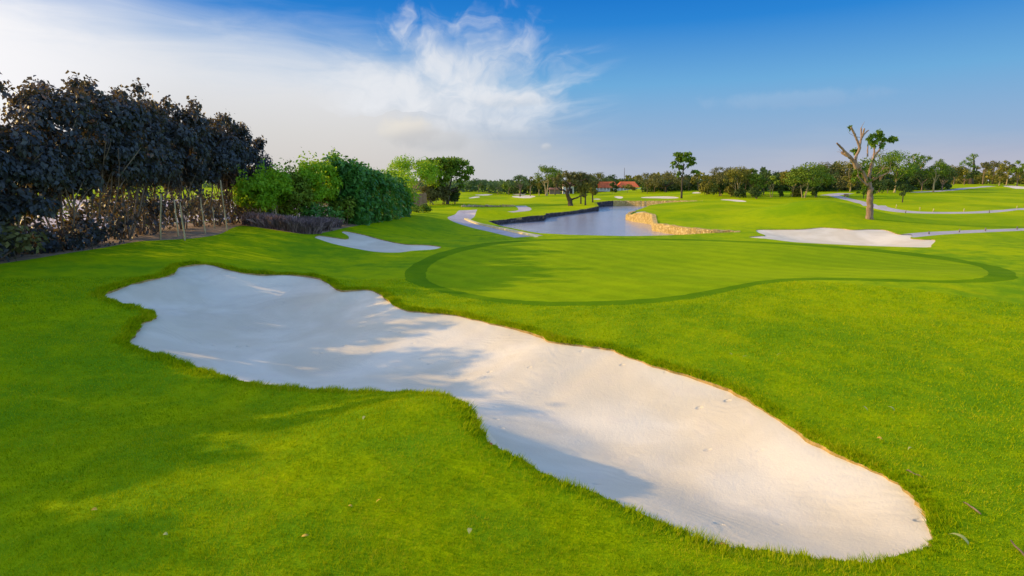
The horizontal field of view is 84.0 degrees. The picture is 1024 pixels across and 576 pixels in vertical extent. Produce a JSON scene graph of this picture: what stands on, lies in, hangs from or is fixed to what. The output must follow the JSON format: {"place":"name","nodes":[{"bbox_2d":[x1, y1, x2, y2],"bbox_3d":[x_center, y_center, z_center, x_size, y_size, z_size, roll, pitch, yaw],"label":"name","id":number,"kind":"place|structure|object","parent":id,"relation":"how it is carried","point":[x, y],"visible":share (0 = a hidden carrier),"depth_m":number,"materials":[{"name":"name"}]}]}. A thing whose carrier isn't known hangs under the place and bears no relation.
{"place":"outdoors","nodes":[
{"label":"outdoors","id":0,"kind":"place"},
{"bbox_2d":[16,199,329,231],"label":"road","id":1,"kind":"structure","parent":0,"point":[50,219],"depth_m":40.58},
{"bbox_2d":[75,194,158,216],"bbox_3d":[-23.836,-4.923,34.493,5.248,2.201,3.402,0,11,0],"label":"shrub","id":2,"kind":"object","parent":1,"relation":"on","point":[113,201],"visible":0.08,"depth_m":34.01,"materials":[{"name":"brown plant"}]},
{"bbox_2d":[448,206,542,237],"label":"cart path","id":3,"kind":"structure","parent":0,"point":[459,216],"depth_m":50.95,"materials":[{"name":"concrete"}]},
{"bbox_2d":[0,181,1023,575],"bbox_3d":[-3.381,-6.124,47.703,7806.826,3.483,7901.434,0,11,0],"label":"ground","id":4,"kind":"structure","parent":0,"point":[298,253],"depth_m":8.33,"materials":[{"name":"green plant"}]},
{"bbox_2d":[0,217,400,263],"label":"planting bed","id":5,"kind":"object","parent":4,"relation":"on","point":[191,231],"visible":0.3,"depth_m":24.41,"materials":[{"name":"soil"}]},
{"bbox_2d":[0,150,22,258],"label":"broadleaf tree","id":6,"kind":"object","parent":5,"relation":"on","point":[1,229],"visible":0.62,"depth_m":16.47,"materials":[{"name":"black plant"}]},
{"bbox_2d":[0,125,48,261],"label":"broadleaf tree","id":7,"kind":"object","parent":5,"relation":"on","point":[10,176],"visible":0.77,"depth_m":17.44,"materials":[{"name":"black plant"}]},
{"bbox_2d":[0,218,49,259],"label":"shrub","id":8,"kind":"object","parent":5,"relation":"on","point":[27,245],"visible":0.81,"depth_m":17.00,"materials":[{"name":"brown plant"}]},
{"bbox_2d":[33,232,63,252],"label":"shrub","id":9,"kind":"object","parent":5,"relation":"on","point":[53,245],"visible":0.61,"depth_m":18.81,"materials":[{"name":"black plant"}]},
{"bbox_2d":[0,100,104,257],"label":"broadleaf tree","id":10,"kind":"object","parent":5,"relation":"on","point":[31,202],"visible":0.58,"depth_m":18.17,"materials":[{"name":"black plant"}]},
{"bbox_2d":[0,72,114,247],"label":"broadleaf tree","id":11,"kind":"object","parent":5,"relation":"on","point":[89,181],"visible":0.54,"depth_m":19.48,"materials":[{"name":"black plant"}]},
{"bbox_2d":[11,70,145,245],"bbox_3d":[-15.982,-4.404,21.213,3.604,6.754,3.834,0,11,0],"label":"broadleaf tree","id":12,"kind":"object","parent":5,"relation":"on","point":[101,105],"visible":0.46,"depth_m":21.18,"materials":[{"name":"black plant"}]},
{"bbox_2d":[56,214,107,244],"bbox_3d":[-15.939,-2.111,20.942,1.624,1.348,1.446,6,12,29],"label":"shrub","id":13,"kind":"object","parent":5,"relation":"on","point":[89,225],"visible":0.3,"depth_m":20.81,"materials":[{"name":"black plant"}]},
{"bbox_2d":[61,75,170,240],"bbox_3d":[-15.899,-4.946,22.745,3.546,6.734,3.500,0,11,0],"label":"broadleaf tree","id":14,"kind":"object","parent":5,"relation":"on","point":[120,97],"visible":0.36,"depth_m":22.47,"materials":[{"name":"black plant"}]},
{"bbox_2d":[109,214,131,238],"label":"shrub","id":15,"kind":"object","parent":5,"relation":"on","point":[121,227],"visible":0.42,"depth_m":23.00,"materials":[{"name":"brown plant"}]},
{"bbox_2d":[98,90,183,235],"bbox_3d":[-16.148,-5.022,24.277,3.766,6.232,3.743,0,11,0],"label":"broadleaf tree","id":16,"kind":"object","parent":5,"relation":"on","point":[151,107],"visible":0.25,"depth_m":24.46,"materials":[{"name":"black plant"}]},
{"bbox_2d":[113,96,187,231],"bbox_3d":[-16.672,-5.383,25.827,3.725,6.302,3.572,0,11,0],"label":"broadleaf tree","id":17,"kind":"object","parent":5,"relation":"on","point":[153,190],"visible":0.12,"depth_m":25.30,"materials":[{"name":"black plant"}]},
{"bbox_2d":[139,199,162,231],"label":"shrub","id":18,"kind":"object","parent":5,"relation":"on","point":[151,222],"visible":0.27,"depth_m":25.81,"materials":[{"name":"brown plant"}]},
{"bbox_2d":[140,91,213,230],"bbox_3d":[-16.020,-5.846,27.248,3.445,6.590,3.548,0,11,0],"label":"broadleaf tree","id":19,"kind":"object","parent":5,"relation":"on","point":[181,132],"visible":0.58,"depth_m":27.11,"materials":[{"name":"black plant"}]},
{"bbox_2d":[162,106,230,226],"bbox_3d":[-16.099,-5.983,28.908,3.621,5.989,3.349,0,11,0],"label":"broadleaf tree","id":20,"kind":"object","parent":5,"relation":"on","point":[212,177],"visible":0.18,"depth_m":28.82,"materials":[{"name":"black plant"}]},
{"bbox_2d":[177,194,221,217],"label":"shrub","id":21,"kind":"object","parent":5,"relation":"on","point":[201,200],"visible":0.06,"depth_m":39.50,"materials":[{"name":"brown plant"}]},
{"bbox_2d":[180,108,256,225],"bbox_3d":[-15.999,-6.315,30.540,3.715,6.284,4.015,0,11,0],"label":"broadleaf tree","id":22,"kind":"object","parent":5,"relation":"on","point":[224,162],"visible":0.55,"depth_m":29.95,"materials":[{"name":"black plant"}]},
{"bbox_2d":[194,119,259,224],"bbox_3d":[-15.950,-6.265,32.000,3.383,6.557,3.502,0,11,0],"label":"broadleaf tree","id":23,"kind":"object","parent":5,"relation":"on","point":[243,132],"visible":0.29,"depth_m":31.63,"materials":[{"name":"black plant"}]},
{"bbox_2d":[217,135,274,221],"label":"broadleaf tree","id":24,"kind":"object","parent":5,"relation":"on","point":[258,144],"visible":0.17,"depth_m":32.97,"materials":[{"name":"black plant"}]},
{"bbox_2d":[230,158,282,213],"bbox_3d":[-13.803,-5.097,30.758,2.477,3.770,2.439,-9,14,-39],"label":"bush","id":25,"kind":"object","parent":5,"relation":"on","point":[247,191],"visible":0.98,"depth_m":30.33,"materials":[{"name":"green plant"}]},
{"bbox_2d":[252,159,294,214],"bbox_3d":[-13.170,-5.264,31.637,2.333,3.913,2.099,-8,13,-35],"label":"shrub","id":26,"kind":"object","parent":5,"relation":"on","point":[283,181],"visible":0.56,"depth_m":31.23,"materials":[{"name":"green plant"}]},
{"bbox_2d":[237,211,326,233],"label":"ornamental grass","id":27,"kind":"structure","parent":5,"relation":"on","point":[288,223],"depth_m":29.71,"materials":[{"name":"purple plant"}]},
{"bbox_2d":[274,200,303,217],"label":"shrub","id":28,"kind":"object","parent":5,"relation":"on","point":[285,209],"visible":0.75,"depth_m":32.70,"materials":[{"name":"green plant"}]},
{"bbox_2d":[278,157,317,216],"bbox_3d":[-12.589,-5.477,32.782,2.432,4.041,2.527,-7,13,-33],"label":"bush","id":29,"kind":"object","parent":5,"relation":"on","point":[305,190],"visible":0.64,"depth_m":32.60,"materials":[{"name":"green plant"}]},
{"bbox_2d":[294,201,323,216],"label":"shrub","id":30,"kind":"object","parent":5,"relation":"on","point":[311,210],"visible":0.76,"depth_m":33.19,"materials":[{"name":"green plant"}]},
{"bbox_2d":[291,147,331,205],"bbox_3d":[-12.073,-6.029,33.999,2.492,4.767,2.335,-3,11,-16],"label":"shrub","id":31,"kind":"object","parent":5,"relation":"on","point":[316,182],"visible":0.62,"depth_m":33.47,"materials":[{"name":"green plant"}]},
{"bbox_2d":[295,215,334,230],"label":"ornamental grass","id":32,"kind":"object","parent":5,"relation":"on","point":[328,223],"depth_m":31.94,"materials":[{"name":"purple plant"}]},
{"bbox_2d":[308,153,342,205],"bbox_3d":[-11.749,-6.148,35.594,2.492,4.466,2.419,0,11,0],"label":"shrub","id":33,"kind":"object","parent":5,"relation":"on","point":[332,180],"visible":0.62,"depth_m":35.26,"materials":[{"name":"green plant"}]},
{"bbox_2d":[317,201,346,221],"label":"shrub","id":34,"kind":"object","parent":5,"relation":"on","point":[327,211],"visible":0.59,"depth_m":34.53,"materials":[{"name":"green plant"}]},
{"bbox_2d":[324,216,344,227],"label":"ornamental grass","id":35,"kind":"object","parent":5,"relation":"on","point":[337,223],"depth_m":34.07,"materials":[{"name":"purple plant"}]},
{"bbox_2d":[325,196,356,223],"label":"shrub","id":36,"kind":"object","parent":5,"relation":"on","point":[347,204],"visible":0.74,"depth_m":35.93,"materials":[{"name":"green plant"}]},
{"bbox_2d":[402,184,420,205],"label":"shrub","id":37,"kind":"object","parent":5,"relation":"on","point":[410,192],"visible":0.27,"depth_m":49.48,"materials":[{"name":"green plant"}]},
{"bbox_2d":[310,149,414,225],"bbox_3d":[-10.337,-7.438,43.305,3.999,5.387,14.883,1,11,4],"label":"hedge","id":38,"kind":"object","parent":4,"relation":"on","point":[378,195],"visible":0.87,"depth_m":38.22,"materials":[{"name":"green plant"}]},
{"bbox_2d":[315,232,440,252],"bbox_3d":[-7.552,-2.319,29.048,8.398,0.583,4.036,9,14,39],"label":"sand bunker","id":39,"kind":"object","parent":4,"relation":"on","point":[359,241],"visible":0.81,"depth_m":28.94},
{"bbox_2d":[380,154,445,192],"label":"tree","id":40,"kind":"object","parent":4,"relation":"on","point":[424,171],"visible":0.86,"depth_m":84.63,"materials":[{"name":"green plant"}]},
{"bbox_2d":[414,193,426,205],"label":"slat fence","id":41,"kind":"object","parent":4,"relation":"on","point":[422,199],"visible":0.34,"depth_m":81.80,"materials":[{"name":"brown wood"}]},
{"bbox_2d":[413,203,431,212],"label":"shrub","id":42,"kind":"object","parent":4,"relation":"on","point":[423,208],"visible":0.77,"depth_m":55.65,"materials":[{"name":"green plant"}]},
{"bbox_2d":[419,184,441,204],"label":"shrub","id":43,"kind":"object","parent":4,"relation":"on","point":[433,195],"visible":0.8,"depth_m":88.81,"materials":[{"name":"green plant"}]},
{"bbox_2d":[433,182,452,203],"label":"shrub","id":44,"kind":"object","parent":4,"relation":"on","point":[445,192],"visible":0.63,"depth_m":90.28,"materials":[{"name":"plant"}]},
{"bbox_2d":[417,156,474,203],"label":"tree","id":45,"kind":"object","parent":4,"relation":"on","point":[452,166],"visible":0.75,"depth_m":89.56,"materials":[{"name":"green plant"}]},
{"bbox_2d":[450,187,460,203],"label":"shrub","id":46,"kind":"object","parent":4,"relation":"on","point":[454,197],"visible":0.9,"depth_m":91.56,"materials":[{"name":"green plant"}]},
{"bbox_2d":[466,178,489,192],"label":"tree","id":47,"kind":"object","parent":4,"relation":"on","point":[481,183],"visible":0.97,"depth_m":171.54,"materials":[{"name":"green plant"}]},
{"bbox_2d":[486,181,504,194],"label":"tree","id":48,"kind":"object","parent":4,"relation":"on","point":[491,185],"visible":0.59,"depth_m":167.01,"materials":[{"name":"green plant"}]},
{"bbox_2d":[464,218,537,236],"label":"kerb","id":49,"kind":"structure","parent":4,"relation":"on","point":[502,228],"depth_m":45.40,"materials":[{"name":"stone"}]},
{"bbox_2d":[505,175,530,195],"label":"tree","id":50,"kind":"object","parent":4,"relation":"on","point":[517,178],"visible":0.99,"depth_m":147.39,"materials":[{"name":"green plant"}]},
{"bbox_2d":[105,265,931,562],"bbox_3d":[-3.656,1.079,11.694,6.311,1.028,20.031,-10,15,-43],"label":"sand bunker","id":51,"kind":"object","parent":4,"relation":"on","point":[683,451],"visible":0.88,"depth_m":9.07},
{"bbox_2d":[533,165,562,195],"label":"tree","id":52,"kind":"object","parent":4,"relation":"on","point":[544,169],"visible":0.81,"depth_m":141.72,"materials":[{"name":"green plant"}]},
{"bbox_2d":[489,201,612,224],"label":"retaining wall","id":53,"kind":"structure","parent":4,"relation":"on","point":[547,215],"depth_m":65.83,"materials":[{"name":"stone"}]},
{"bbox_2d":[122,161,1023,193],"bbox_3d":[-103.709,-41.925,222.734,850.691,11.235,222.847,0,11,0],"label":"woods","id":54,"kind":"object","parent":4,"relation":"on","point":[947,185],"visible":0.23,"depth_m":149.19,"materials":[{"name":"green plant"}]},
{"bbox_2d":[549,170,599,205],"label":"tree","id":55,"kind":"object","parent":4,"relation":"on","point":[573,177],"visible":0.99,"depth_m":84.15,"materials":[{"name":"green plant"}]},
{"bbox_2d":[579,183,589,204],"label":"tree","id":56,"kind":"object","parent":4,"relation":"on","point":[585,188],"visible":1,"depth_m":84.19,"materials":[{"name":"green plant"}]},
{"bbox_2d":[596,181,640,191],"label":"clubhouse","id":57,"kind":"structure","parent":4,"relation":"on","point":[604,186],"depth_m":176.83,"materials":[{"name":"tile"}]},
{"bbox_2d":[635,172,657,192],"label":"tree","id":58,"kind":"object","parent":4,"relation":"on","point":[638,177],"visible":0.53,"depth_m":137.73,"materials":[{"name":"green plant"}]},
{"bbox_2d":[613,200,695,205],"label":"retaining wall","id":59,"kind":"structure","parent":4,"relation":"on","point":[629,203],"depth_m":95.51,"materials":[{"name":"yellow stone"}]},
{"bbox_2d":[639,169,690,191],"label":"tree","id":60,"kind":"object","parent":4,"relation":"on","point":[659,180],"visible":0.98,"depth_m":133.78,"materials":[{"name":"green plant"}]},
{"bbox_2d":[625,211,739,234],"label":"retaining wall","id":61,"kind":"structure","parent":4,"relation":"on","point":[651,220],"depth_m":46.76,"materials":[{"name":"yellow stone"}]},
{"bbox_2d":[669,151,700,197],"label":"tree","id":62,"kind":"object","parent":4,"relation":"on","point":[682,157],"visible":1,"depth_m":101.33,"materials":[{"name":"green plant"}]},
{"bbox_2d":[698,185,711,193],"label":"shrub","id":63,"kind":"object","parent":4,"relation":"on","point":[703,188],"visible":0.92,"depth_m":110.59,"materials":[{"name":"green plant"}]},
{"bbox_2d":[425,240,987,301],"bbox_3d":[6.119,-1.096,23.793,20.814,0.985,20.048,-7,13,-32],"label":"putting green","id":64,"kind":"object","parent":4,"relation":"on","point":[577,270],"visible":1,"depth_m":21.30,"materials":[{"name":"green plant"}]},
{"bbox_2d":[699,175,714,193],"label":"tree","id":65,"kind":"object","parent":4,"relation":"on","point":[709,184],"visible":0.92,"depth_m":110.80,"materials":[{"name":"green plant"}]},
{"bbox_2d":[405,238,1017,305],"bbox_3d":[7.497,-1.555,26.257,22.875,0.996,24.135,0,11,0],"label":"green collar","id":66,"kind":"object","parent":4,"relation":"on","point":[415,273],"visible":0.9,"depth_m":17.42,"materials":[{"name":"green plant"}]},
{"bbox_2d":[709,183,726,195],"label":"shrub","id":67,"kind":"object","parent":4,"relation":"on","point":[720,187],"visible":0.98,"depth_m":104.27,"materials":[{"name":"green plant"}]},
{"bbox_2d":[709,166,736,195],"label":"tree","id":68,"kind":"object","parent":4,"relation":"on","point":[719,174],"visible":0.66,"depth_m":104.63,"materials":[{"name":"green plant"}]},
{"bbox_2d":[724,183,737,196],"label":"shrub","id":69,"kind":"object","parent":4,"relation":"on","point":[729,190],"visible":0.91,"depth_m":102.05,"materials":[{"name":"green plant"}]},
{"bbox_2d":[720,166,753,190],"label":"tree","id":70,"kind":"object","parent":4,"relation":"on","point":[743,172],"visible":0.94,"depth_m":98.40,"materials":[{"name":"green plant"}]},
{"bbox_2d":[734,188,746,197],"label":"shrub","id":71,"kind":"object","parent":4,"relation":"on","point":[739,191],"visible":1,"depth_m":97.48,"materials":[{"name":"green plant"}]},
{"bbox_2d":[744,172,765,196],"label":"tree","id":72,"kind":"object","parent":4,"relation":"on","point":[756,183],"visible":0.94,"depth_m":97.96,"materials":[{"name":"green plant"}]},
{"bbox_2d":[747,186,764,198],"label":"shrub","id":73,"kind":"object","parent":4,"relation":"on","point":[754,192],"visible":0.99,"depth_m":93.80,"materials":[{"name":"green plant"}]},
{"bbox_2d":[764,175,779,196],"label":"tree","id":74,"kind":"object","parent":4,"relation":"on","point":[772,177],"visible":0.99,"depth_m":97.36,"materials":[{"name":"green plant"}]},
{"bbox_2d":[779,167,809,196],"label":"tree","id":75,"kind":"object","parent":4,"relation":"on","point":[782,175],"visible":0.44,"depth_m":97.65,"materials":[{"name":"green plant"}]},
{"bbox_2d":[790,188,803,196],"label":"shrub","id":76,"kind":"object","parent":4,"relation":"on","point":[796,192],"visible":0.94,"depth_m":97.64,"materials":[{"name":"green plant"}]},
{"bbox_2d":[780,162,829,197],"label":"tree","id":77,"kind":"object","parent":4,"relation":"on","point":[811,172],"visible":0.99,"depth_m":92.53,"materials":[{"name":"green plant"}]},
{"bbox_2d":[802,164,836,196],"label":"tree","id":78,"kind":"object","parent":4,"relation":"on","point":[832,178],"visible":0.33,"depth_m":96.30,"materials":[{"name":"green plant"}]},
{"bbox_2d":[813,162,853,177],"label":"tree","id":79,"kind":"object","parent":4,"relation":"on","point":[836,168],"visible":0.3,"depth_m":130.65,"materials":[{"name":"green plant"}]},
{"bbox_2d":[822,174,862,191],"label":"tree","id":80,"kind":"object","parent":4,"relation":"on","point":[842,184],"visible":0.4,"depth_m":122.90,"materials":[{"name":"green plant"}]},
{"bbox_2d":[752,228,934,246],"bbox_3d":[21.007,-2.989,35.755,11.116,1.008,15.916,3,11,17],"label":"sand bunker","id":81,"kind":"object","parent":4,"relation":"on","point":[852,237],"visible":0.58,"depth_m":39.91},
{"bbox_2d":[842,163,856,191],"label":"tree","id":82,"kind":"object","parent":4,"relation":"on","point":[848,179],"visible":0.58,"depth_m":119.63,"materials":[{"name":"green plant"}]},
{"bbox_2d":[830,160,872,189],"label":"tree","id":83,"kind":"object","parent":4,"relation":"on","point":[846,163],"visible":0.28,"depth_m":132.62,"materials":[{"name":"green plant"}]},
{"bbox_2d":[836,123,897,219],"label":"tree","id":84,"kind":"object","parent":4,"relation":"on","point":[859,171],"visible":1,"depth_m":45.94,"materials":[{"name":"brown plant"}]},
{"bbox_2d":[872,180,886,192],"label":"shrub","id":85,"kind":"object","parent":4,"relation":"on","point":[878,186],"visible":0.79,"depth_m":106.54,"materials":[{"name":"green plant"}]},
{"bbox_2d":[858,150,906,191],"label":"tree","id":86,"kind":"object","parent":4,"relation":"on","point":[886,167],"visible":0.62,"depth_m":113.83,"materials":[{"name":"green plant"}]},
{"bbox_2d":[877,179,898,192],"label":"tree","id":87,"kind":"object","parent":4,"relation":"on","point":[888,181],"visible":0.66,"depth_m":109.24,"materials":[{"name":"green plant"}]},
{"bbox_2d":[873,150,927,192],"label":"tree","id":88,"kind":"object","parent":4,"relation":"on","point":[906,169],"visible":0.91,"depth_m":111.77,"materials":[{"name":"green plant"}]},
{"bbox_2d":[897,184,911,201],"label":"tree","id":89,"kind":"object","parent":4,"relation":"on","point":[905,191],"visible":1,"depth_m":82.75,"materials":[{"name":"green plant"}]},
{"bbox_2d":[897,181,915,191],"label":"shrub","id":90,"kind":"object","parent":4,"relation":"on","point":[911,187],"visible":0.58,"depth_m":115.25,"materials":[{"name":"green plant"}]},
{"bbox_2d":[901,153,932,188],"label":"tree","id":91,"kind":"object","parent":4,"relation":"on","point":[929,158],"visible":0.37,"depth_m":138.83,"materials":[{"name":"green plant"}]},
{"bbox_2d":[907,168,938,190],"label":"tree","id":92,"kind":"object","parent":4,"relation":"on","point":[917,175],"visible":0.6,"depth_m":123.04,"materials":[{"name":"green plant"}]},
{"bbox_2d":[918,180,936,189],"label":"shrub","id":93,"kind":"object","parent":4,"relation":"on","point":[926,186],"visible":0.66,"depth_m":127.79,"materials":[{"name":"green plant"}]},
{"bbox_2d":[919,159,950,191],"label":"tree","id":94,"kind":"object","parent":4,"relation":"on","point":[941,164],"visible":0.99,"depth_m":111.52,"materials":[{"name":"green plant"}]},
{"bbox_2d":[936,168,959,190],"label":"tree","id":95,"kind":"object","parent":4,"relation":"on","point":[950,176],"visible":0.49,"depth_m":127.04,"materials":[{"name":"green plant"}]},
{"bbox_2d":[950,164,971,184],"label":"tree","id":96,"kind":"object","parent":4,"relation":"on","point":[964,171],"visible":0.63,"depth_m":185.92,"materials":[{"name":"green plant"}]},
{"bbox_2d":[956,167,979,184],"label":"tree","id":97,"kind":"object","parent":4,"relation":"on","point":[971,175],"visible":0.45,"depth_m":190.07,"materials":[{"name":"green plant"}]},
{"bbox_2d":[959,153,980,183],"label":"tree","id":98,"kind":"object","parent":4,"relation":"on","point":[974,166],"visible":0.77,"depth_m":205.43,"materials":[{"name":"green plant"}]},
{"bbox_2d":[976,162,993,184],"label":"tree","id":99,"kind":"object","parent":4,"relation":"on","point":[986,165],"visible":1,"depth_m":195.61,"materials":[{"name":"green plant"}]},
{"bbox_2d":[990,160,1001,183],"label":"tree","id":100,"kind":"object","parent":4,"relation":"on","point":[996,164],"visible":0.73,"depth_m":209.61,"materials":[{"name":"green plant"}]},
{"bbox_2d":[995,164,1010,185],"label":"tree","id":101,"kind":"object","parent":4,"relation":"on","point":[1000,178],"visible":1,"depth_m":181.66,"materials":[{"name":"green plant"}]},
{"bbox_2d":[995,160,1020,184],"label":"tree","id":102,"kind":"object","parent":4,"relation":"on","point":[1010,166],"visible":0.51,"depth_m":186.06,"materials":[{"name":"green plant"}]},
{"bbox_2d":[1008,160,1023,185],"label":"tree","id":103,"kind":"object","parent":4,"relation":"on","point":[1012,169],"visible":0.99,"depth_m":179.93,"materials":[{"name":"green plant"}]},
{"bbox_2d":[0,0,1023,180],"label":"sky","id":104,"kind":"structure","parent":0,"point":[509,88],"materials":[{"name":"blue"}]},
{"bbox_2d":[500,206,672,235],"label":"water","id":105,"kind":"structure","parent":0,"point":[609,221],"depth_m":54.41,"materials":[{"name":"blue liquid"}]},
{"bbox_2d":[831,196,1023,213],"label":"cart path","id":106,"kind":"structure","parent":0,"point":[879,207],"depth_m":63.83,"materials":[{"name":"concrete"}]},
{"bbox_2d":[914,186,993,192],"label":"cart path","id":107,"kind":"structure","parent":0,"point":[955,189],"depth_m":141.14,"materials":[{"name":"concrete"}]},
{"bbox_2d":[909,228,1023,236],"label":"cart path","id":108,"kind":"structure","parent":0,"point":[920,234],"depth_m":41.30,"materials":[{"name":"concrete"}]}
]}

